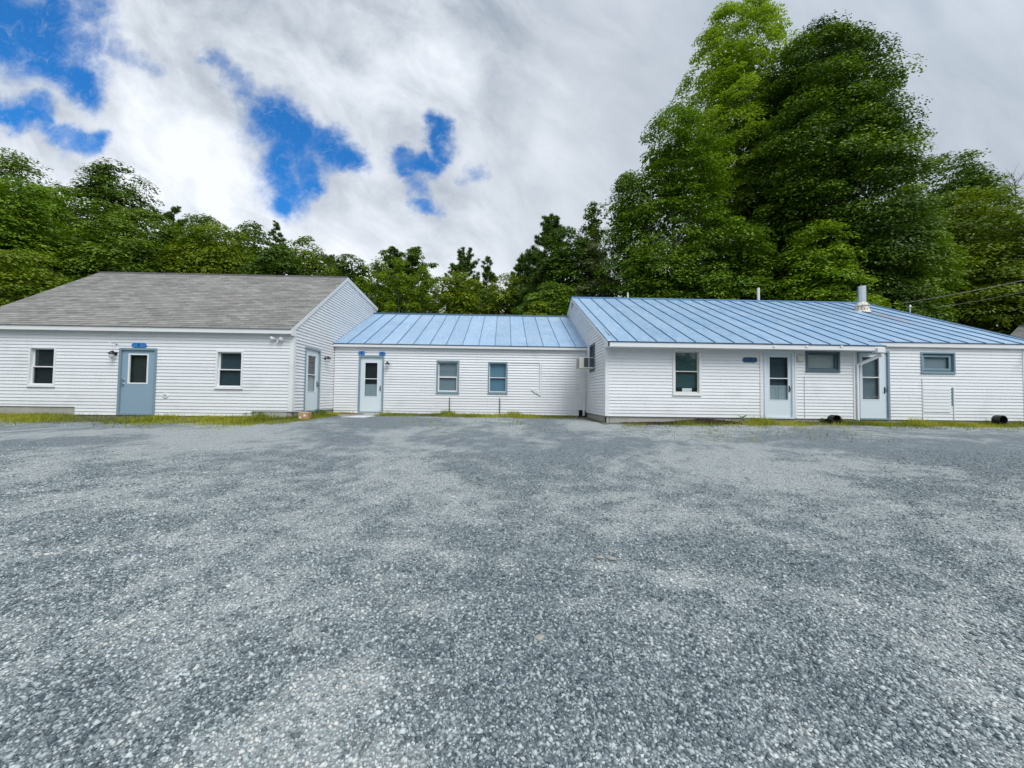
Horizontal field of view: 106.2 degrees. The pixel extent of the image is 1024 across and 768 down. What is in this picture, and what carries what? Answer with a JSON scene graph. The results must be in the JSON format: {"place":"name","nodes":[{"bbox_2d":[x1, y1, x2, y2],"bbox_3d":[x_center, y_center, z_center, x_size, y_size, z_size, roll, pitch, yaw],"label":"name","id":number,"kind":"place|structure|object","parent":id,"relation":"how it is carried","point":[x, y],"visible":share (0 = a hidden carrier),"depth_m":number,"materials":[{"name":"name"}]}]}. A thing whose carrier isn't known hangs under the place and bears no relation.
{"place":"outdoors","nodes":[
{"label":"outdoors","id":0,"kind":"place"},
{"bbox_2d":[0,414,1023,767],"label":"gravel lot","id":1,"kind":"structure","parent":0,"point":[334,434],"depth_m":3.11,"materials":[{"name":"grey gravel"}]},
{"bbox_2d":[298,412,311,419],"bbox_3d":[-6.292,0.967,11.688,0.277,0.225,0.343,1,-2,-12],"label":"cardboard box","id":2,"kind":"object","parent":1,"relation":"on","point":[304,415],"visible":0.88,"depth_m":11.53,"materials":[{"name":"beige cardboard"}]},
{"bbox_2d":[307,409,327,414],"bbox_3d":[-6.424,0.948,12.661,0.654,0.284,0.530,2,-2,-22],"label":"weed","id":3,"kind":"object","parent":1,"relation":"on","point":[322,411],"visible":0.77,"depth_m":12.71,"materials":[{"name":"green plant"}]},
{"bbox_2d":[346,416,372,417],"bbox_3d":[-5.211,1.112,13.020,0.931,0.050,0.720,1,-2,-1],"label":"flat board","id":4,"kind":"object","parent":1,"relation":"on","point":[359,416],"visible":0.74,"depth_m":12.94,"materials":[{"name":"white concrete"}]},
{"bbox_2d":[338,413,382,415],"bbox_3d":[-5.698,1.190,14.168,1.546,0.195,1.539,1,-2,-1],"label":"concrete step","id":5,"kind":"object","parent":1,"relation":"on","point":[368,414],"visible":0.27,"depth_m":13.85,"materials":[{"name":"grey concrete"}]},
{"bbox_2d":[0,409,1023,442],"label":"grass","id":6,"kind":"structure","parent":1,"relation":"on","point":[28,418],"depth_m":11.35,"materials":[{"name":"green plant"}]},
{"bbox_2d":[534,634,544,640],"bbox_3d":[0.145,1.326,2.014,0.046,0.018,0.056,0,-2,34],"label":"tan stone","id":7,"kind":"object","parent":1,"relation":"on","point":[539,637],"visible":1,"depth_m":2.00,"materials":[{"name":"beige stone"}]},
{"bbox_2d":[620,418,740,424],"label":"bark mulch","id":8,"kind":"object","parent":1,"relation":"on","point":[663,423],"visible":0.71,"depth_m":11.91,"materials":[{"name":"brown wood"}]},
{"bbox_2d":[737,415,750,422],"bbox_3d":[7.256,1.103,12.057,0.424,0.264,0.400,1,-2,-1],"label":"leafy plant","id":9,"kind":"object","parent":1,"relation":"on","point":[742,418],"visible":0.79,"depth_m":12.04,"materials":[{"name":"green plant"}]},
{"bbox_2d":[826,415,841,423],"bbox_3d":[9.969,1.141,11.922,0.318,0.371,0.240,1,-2,-1],"label":"drain pipe","id":10,"kind":"object","parent":1,"relation":"on","point":[832,418],"visible":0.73,"depth_m":11.89,"materials":[{"name":"black plastic"}]},
{"bbox_2d":[991,415,1007,424],"bbox_3d":[15.233,1.124,12.019,0.290,0.287,0.200,1,-2,-1],"label":"drain pipe","id":11,"kind":"object","parent":1,"relation":"on","point":[998,419],"visible":0.87,"depth_m":11.99,"materials":[{"name":"black plastic"}]},
{"bbox_2d":[0,0,1023,325],"label":"sky","id":12,"kind":"structure","parent":0,"point":[360,128],"materials":[{"name":"white"}]},
{"bbox_3d":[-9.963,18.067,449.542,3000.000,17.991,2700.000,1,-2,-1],"label":"ground","id":13,"kind":"structure","parent":0,"visible":0},
{"bbox_2d":[0,248,75,306],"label":"olive tree","id":14,"kind":"object","parent":13,"relation":"on","point":[10,288],"visible":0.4,"depth_m":21.93,"materials":[{"name":"green plant"}]},
{"bbox_2d":[0,147,80,240],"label":"forest tree","id":15,"kind":"object","parent":13,"relation":"on","point":[17,166],"visible":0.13,"depth_m":34.15,"materials":[{"name":"green plant"}]},
{"bbox_2d":[0,175,104,303],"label":"bright maple","id":16,"kind":"object","parent":13,"relation":"on","point":[20,209],"visible":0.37,"depth_m":25.99,"materials":[{"name":"green plant"}]},
{"bbox_2d":[0,186,120,299],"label":"forest tree","id":17,"kind":"object","parent":13,"relation":"on","point":[55,203],"visible":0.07,"depth_m":30.88,"materials":[{"name":"green plant"}]},
{"bbox_2d":[18,157,172,272],"bbox_3d":[-37.621,-9.941,36.959,12.612,22.640,11.916,1,-2,-1],"label":"white pine","id":18,"kind":"object","parent":13,"relation":"on","point":[103,187],"visible":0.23,"depth_m":35.36,"materials":[{"name":"green plant"}]},
{"bbox_2d":[27,214,171,286],"bbox_3d":[-30.460,-5.729,29.613,9.030,14.418,8.714,1,-2,-1],"label":"grey stem tree","id":19,"kind":"object","parent":13,"relation":"on","point":[127,264],"visible":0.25,"depth_m":28.10,"materials":[{"name":"green plant"}]},
{"bbox_2d":[95,204,186,272],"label":"forest tree","id":20,"kind":"object","parent":13,"relation":"on","point":[143,213],"visible":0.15,"depth_m":32.69,"materials":[{"name":"green plant"}]},
{"bbox_2d":[153,205,188,270],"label":"white pine","id":21,"kind":"object","parent":13,"relation":"on","point":[170,214],"visible":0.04,"depth_m":39.48,"materials":[{"name":"green plant"}]},
{"bbox_2d":[0,272,377,417],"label":"shingled house","id":22,"kind":"structure","parent":13,"relation":"on","point":[211,348],"depth_m":12.04,"materials":[{"name":"white plastic"}]},
{"bbox_2d":[26,346,56,386],"bbox_3d":[-14.525,-0.531,11.928,0.844,1.252,0.165,1,-2,-1],"label":"window","id":23,"kind":"structure","parent":22,"relation":"in","point":[42,361],"depth_m":11.98,"materials":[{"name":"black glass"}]},
{"bbox_2d":[108,350,117,357],"bbox_3d":[-12.312,-0.917,11.844,0.176,0.242,0.227,1,-2,-1],"label":"wall lamp","id":24,"kind":"object","parent":22,"relation":"attached to","point":[112,353],"visible":1,"depth_m":11.80,"materials":[{"name":"white metal"}]},
{"bbox_2d":[116,348,157,414],"bbox_3d":[-11.637,-0.074,11.987,1.150,2.085,0.176,1,-2,-1],"label":"door","id":25,"kind":"structure","parent":22,"relation":"in","point":[137,367],"depth_m":11.96,"materials":[{"name":"blue metal"}]},
{"bbox_2d":[131,343,146,347],"bbox_3d":[-11.595,-1.203,11.956,0.440,0.130,0.032,1,-2,-1],"label":"number sign","id":26,"kind":"object","parent":22,"relation":"attached to","point":[143,345],"visible":1,"depth_m":11.94,"materials":[{"name":"blue"}]},
{"bbox_2d":[214,350,243,388],"bbox_3d":[-8.827,-0.442,12.051,0.864,1.212,0.165,1,-2,-1],"label":"window","id":27,"kind":"structure","parent":22,"relation":"in","point":[229,364],"depth_m":12.11,"materials":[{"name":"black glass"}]},
{"bbox_2d":[270,336,282,342],"bbox_3d":[-7.335,-1.388,11.987,0.406,0.198,0.190,1,-2,-1],"label":"floodlight","id":28,"kind":"object","parent":22,"relation":"attached to","point":[277,339],"visible":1,"depth_m":11.95,"materials":[{"name":"white plastic"}]},
{"bbox_2d":[302,346,320,411],"bbox_3d":[-6.948,-0.138,13.276,0.178,2.190,1.070,1,-2,-1],"label":"door","id":29,"kind":"structure","parent":22,"relation":"in","point":[312,357],"depth_m":13.41,"materials":[{"name":"grey paint"}]},
{"bbox_2d":[134,221,255,273],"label":"olive tree","id":30,"kind":"object","parent":13,"relation":"on","point":[204,256],"visible":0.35,"depth_m":31.84,"materials":[{"name":"green plant"}]},
{"bbox_2d":[164,211,240,271],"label":"forest tree","id":31,"kind":"object","parent":13,"relation":"on","point":[206,220],"visible":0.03,"depth_m":39.81,"materials":[{"name":"green plant"}]},
{"bbox_2d":[214,219,281,272],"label":"forest tree","id":32,"kind":"object","parent":13,"relation":"on","point":[248,230],"visible":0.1,"depth_m":40.58,"materials":[{"name":"green plant"}]},
{"bbox_2d":[260,220,287,272],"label":"spruce","id":33,"kind":"object","parent":13,"relation":"on","point":[276,225],"visible":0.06,"depth_m":39.79,"materials":[{"name":"green plant"}]},
{"bbox_2d":[233,245,325,275],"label":"forest tree","id":34,"kind":"object","parent":13,"relation":"on","point":[267,258],"visible":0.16,"depth_m":31.55,"materials":[{"name":"green plant"}]},
{"bbox_2d":[267,235,341,275],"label":"forest tree","id":35,"kind":"object","parent":13,"relation":"on","point":[326,269],"visible":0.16,"depth_m":35.74,"materials":[{"name":"green plant"}]},
{"bbox_2d":[321,254,339,270],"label":"white pine","id":36,"kind":"object","parent":13,"relation":"on","point":[332,256],"depth_m":43.62,"materials":[{"name":"green plant"}]},
{"bbox_2d":[330,253,372,295],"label":"forest tree","id":37,"kind":"object","parent":13,"relation":"on","point":[349,272],"visible":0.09,"depth_m":40.91,"materials":[{"name":"green plant"}]},
{"bbox_2d":[354,276,371,297],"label":"birch","id":38,"kind":"object","parent":13,"relation":"on","point":[361,284],"visible":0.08,"depth_m":31.88,"materials":[{"name":"green plant"}]},
{"bbox_2d":[357,256,397,312],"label":"birch","id":39,"kind":"object","parent":13,"relation":"on","point":[373,298],"visible":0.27,"depth_m":33.74,"materials":[{"name":"green plant"}]},
{"bbox_2d":[372,257,428,312],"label":"birch","id":40,"kind":"object","parent":13,"relation":"on","point":[396,273],"visible":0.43,"depth_m":32.88,"materials":[{"name":"green plant"}]},
{"bbox_2d":[366,246,447,313],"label":"aspen","id":41,"kind":"object","parent":13,"relation":"on","point":[412,258],"visible":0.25,"depth_m":41.35,"materials":[{"name":"green plant"}]},
{"bbox_2d":[398,265,446,313],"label":"birch","id":42,"kind":"object","parent":13,"relation":"on","point":[425,278],"visible":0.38,"depth_m":33.24,"materials":[{"name":"green plant"}]},
{"bbox_2d":[426,270,490,313],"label":"olive tree","id":43,"kind":"object","parent":13,"relation":"on","point":[462,298],"visible":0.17,"depth_m":35.14,"materials":[{"name":"green plant"}]},
{"bbox_2d":[333,312,586,416],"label":"connecting building","id":44,"kind":"structure","parent":13,"relation":"on","point":[480,363],"depth_m":15.12,"materials":[{"name":"white plastic"}]},
{"bbox_2d":[357,356,383,412],"bbox_3d":[-5.497,0.015,15.041,0.980,2.225,0.178,1,-2,-1],"label":"door","id":45,"kind":"structure","parent":44,"relation":"in","point":[371,368],"depth_m":15.02,"materials":[{"name":"grey paint"}]},
{"bbox_2d":[436,360,458,393],"bbox_3d":[-2.518,-0.270,15.107,0.914,1.312,0.165,1,-2,-1],"label":"window","id":46,"kind":"structure","parent":44,"relation":"in","point":[447,371],"depth_m":15.16,"materials":[{"name":"grey paint"}]},
{"bbox_2d":[487,362,507,393],"bbox_3d":[-0.559,-0.237,15.149,0.794,1.262,0.165,1,-2,-1],"label":"window","id":47,"kind":"structure","parent":44,"relation":"in","point":[497,371],"depth_m":15.21,"materials":[{"name":"grey paint"}]},
{"bbox_2d":[441,246,485,312],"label":"white pine","id":48,"kind":"object","parent":13,"relation":"on","point":[464,264],"visible":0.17,"depth_m":45.36,"materials":[{"name":"green plant"}]},
{"bbox_2d":[454,287,502,314],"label":"forest tree","id":49,"kind":"object","parent":13,"relation":"on","point":[484,297],"visible":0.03,"depth_m":38.81,"materials":[{"name":"green plant"}]},
{"bbox_2d":[474,256,497,305],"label":"spruce","id":50,"kind":"object","parent":13,"relation":"on","point":[486,281],"visible":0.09,"depth_m":44.04,"materials":[{"name":"green plant"}]},
{"bbox_2d":[482,273,527,314],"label":"olive tree","id":51,"kind":"object","parent":13,"relation":"on","point":[499,303],"visible":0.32,"depth_m":35.09,"materials":[{"name":"green plant"}]},
{"bbox_2d":[503,257,533,307],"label":"white pine","id":52,"kind":"object","parent":13,"relation":"on","point":[517,268],"visible":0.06,"depth_m":37.95,"materials":[{"name":"green plant"}]},
{"bbox_2d":[523,301,556,315],"bbox_3d":[1.667,-1.835,25.065,3.503,7.262,3.608,1,-2,-1],"label":"shrub","id":53,"kind":"object","parent":13,"relation":"on","point":[534,304],"visible":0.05,"depth_m":24.66,"materials":[{"name":"green plant"}]},
{"bbox_2d":[508,213,578,313],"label":"white pine","id":54,"kind":"object","parent":13,"relation":"on","point":[533,254],"visible":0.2,"depth_m":34.58,"materials":[{"name":"green plant"}]},
{"bbox_2d":[515,279,577,315],"bbox_3d":[2.742,-2.725,27.216,6.391,9.248,6.123,1,-2,-1],"label":"shrub","id":55,"kind":"object","parent":13,"relation":"on","point":[556,303],"visible":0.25,"depth_m":26.13,"materials":[{"name":"green plant"}]},
{"bbox_2d":[512,226,609,313],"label":"forest tree","id":56,"kind":"object","parent":13,"relation":"on","point":[557,264],"visible":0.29,"depth_m":30.71,"materials":[{"name":"green plant"}]},
{"bbox_2d":[565,241,618,299],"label":"pale tree","id":57,"kind":"object","parent":13,"relation":"on","point":[600,281],"visible":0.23,"depth_m":29.71,"materials":[{"name":"green plant"}]},
{"bbox_2d":[575,201,620,296],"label":"birch","id":58,"kind":"object","parent":13,"relation":"on","point":[594,233],"visible":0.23,"depth_m":33.39,"materials":[{"name":"green plant"}]},
{"bbox_2d":[589,169,667,297],"bbox_3d":[8.602,-6.812,27.699,5.628,17.391,5.820,2,-2,-28],"label":"white trunk tree","id":59,"kind":"object","parent":13,"relation":"on","point":[624,184],"visible":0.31,"depth_m":27.30,"materials":[{"name":"green plant"}]},
{"bbox_2d":[616,239,714,298],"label":"understory tree","id":60,"kind":"object","parent":13,"relation":"on","point":[663,293],"visible":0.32,"depth_m":24.52,"materials":[{"name":"green plant"}]},
{"bbox_2d":[600,102,755,299],"bbox_3d":[11.626,-9.541,28.550,10.178,22.960,10.102,1,-2,-1],"label":"white trunk tree","id":61,"kind":"object","parent":13,"relation":"on","point":[672,200],"visible":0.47,"depth_m":26.55,"materials":[{"name":"green plant"}]},
{"bbox_2d":[651,215,799,300],"bbox_3d":[13.717,-4.626,24.922,8.270,12.956,7.766,2,-2,-41],"label":"understory tree","id":62,"kind":"object","parent":13,"relation":"on","point":[739,273],"visible":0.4,"depth_m":23.98,"materials":[{"name":"green plant"}]},
{"bbox_2d":[658,0,825,299],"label":"ash tree","id":63,"kind":"object","parent":13,"relation":"on","point":[732,86],"visible":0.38,"depth_m":29.62,"materials":[{"name":"green plant"}]},
{"bbox_2d":[567,286,1023,423],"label":"metal roofed building","id":64,"kind":"structure","parent":13,"relation":"on","point":[662,359],"depth_m":12.49,"materials":[{"name":"white plastic"}]},
{"bbox_2d":[576,357,593,369],"bbox_3d":[2.701,-0.750,14.079,0.612,0.400,0.551,1,-2,-1],"label":"window air conditioner","id":65,"kind":"object","parent":64,"relation":"attached to","point":[587,363],"depth_m":13.81,"materials":[{"name":"beige metal"}]},
{"bbox_2d":[589,343,594,371],"bbox_3d":[3.003,-0.958,14.178,0.110,1.010,0.860,1,-2,-1],"label":"window","id":66,"kind":"structure","parent":64,"relation":"in","point":[592,347],"depth_m":14.26,"materials":[{"name":"grey paint"}]},
{"bbox_2d":[673,349,701,395],"bbox_3d":[5.610,-0.368,12.367,0.944,1.487,0.165,1,-2,-1],"label":"window","id":67,"kind":"structure","parent":64,"relation":"in","point":[687,363],"depth_m":12.43,"materials":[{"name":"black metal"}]},
{"bbox_2d":[743,357,756,361],"bbox_3d":[7.656,-0.777,12.367,0.460,0.155,0.032,1,-2,-1],"label":"number sign","id":68,"kind":"object","parent":64,"relation":"attached to","point":[749,359],"visible":1,"depth_m":12.35,"materials":[{"name":"blue"}]},
{"bbox_2d":[763,351,794,418],"bbox_3d":[8.594,0.027,12.429,0.980,2.175,0.178,1,-2,-1],"label":"door","id":69,"kind":"structure","parent":64,"relation":"in","point":[779,394],"depth_m":12.41,"materials":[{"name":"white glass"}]},
{"bbox_2d":[796,355,803,360],"bbox_3d":[9.297,-0.832,12.390,0.214,0.202,0.074,1,-2,-1],"label":"utility box","id":70,"kind":"object","parent":64,"relation":"attached to","point":[800,357],"visible":1,"depth_m":12.36,"materials":[{"name":"beige metal"}]},
{"bbox_2d":[805,351,839,371],"bbox_3d":[10.044,-0.716,12.476,1.144,0.667,0.165,1,-2,-1],"label":"window","id":71,"kind":"structure","parent":64,"relation":"in","point":[816,361],"depth_m":12.49,"materials":[{"name":"grey glass"}]},
{"bbox_2d":[857,351,890,419],"bbox_3d":[11.703,0.043,12.497,1.060,2.230,0.178,1,-2,-1],"label":"door","id":72,"kind":"structure","parent":64,"relation":"in","point":[874,376],"depth_m":12.48,"materials":[{"name":"grey paint"}]},
{"bbox_2d":[920,352,956,373],"bbox_3d":[13.863,-0.681,12.559,1.164,0.702,0.165,1,-2,-1],"label":"window","id":73,"kind":"structure","parent":64,"relation":"in","point":[931,362],"depth_m":12.56,"materials":[{"name":"grey paint"}]},
{"bbox_2d":[748,219,907,308],"bbox_3d":[18.524,-3.906,22.542,6.532,11.468,6.992,2,-2,-37],"label":"young maple","id":74,"kind":"object","parent":13,"relation":"on","point":[809,277],"visible":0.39,"depth_m":22.22,"materials":[{"name":"green plant"}]},
{"bbox_2d":[720,11,971,320],"bbox_3d":[22.160,-12.167,27.450,14.170,28.416,14.762,1,-2,-1],"label":"giant maple","id":75,"kind":"object","parent":13,"relation":"on","point":[845,113],"visible":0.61,"depth_m":24.37,"materials":[{"name":"green plant"}]},
{"bbox_2d":[841,206,984,322],"bbox_3d":[26.048,-5.159,26.960,8.419,14.460,8.576,1,-2,-1],"label":"understory tree","id":76,"kind":"object","parent":13,"relation":"on","point":[922,280],"visible":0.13,"depth_m":24.37,"materials":[{"name":"green plant"}]},
{"bbox_2d":[901,148,1023,324],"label":"forest tree","id":77,"kind":"object","parent":13,"relation":"on","point":[981,179],"visible":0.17,"depth_m":35.44,"materials":[{"name":"green plant"}]},
{"bbox_2d":[907,183,1023,334],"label":"lit maple","id":78,"kind":"object","parent":13,"relation":"on","point":[965,232],"visible":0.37,"depth_m":26.17,"materials":[{"name":"green plant"}]},
{"bbox_2d":[953,227,1023,334],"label":"lit maple","id":79,"kind":"object","parent":13,"relation":"on","point":[1013,255],"visible":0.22,"depth_m":26.10,"materials":[{"name":"green plant"}]},
{"bbox_2d":[988,167,1023,211],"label":"bare tree","id":80,"kind":"object","parent":13,"relation":"on","point":[1018,180],"visible":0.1,"depth_m":44.01,"materials":[{"name":"grey plant"}]},
{"bbox_2d":[1010,321,1023,337],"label":"neighbour house","id":81,"kind":"structure","parent":13,"relation":"on","point":[1018,331],"depth_m":23.37,"materials":[{"name":"concrete"}]},
{"bbox_3d":[22.348,-1.338,21.551,0.180,6.258,0.180,1,-2,-1],"label":"service mast","id":82,"kind":"object","parent":13,"relation":"on","visible":0},
{"bbox_2d":[905,280,1023,302],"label":"overhead wire","id":83,"kind":"object","parent":82,"relation":"attached to","point":[968,291],"visible":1,"depth_m":20.56,"materials":[{"name":"grey"}]}
]}

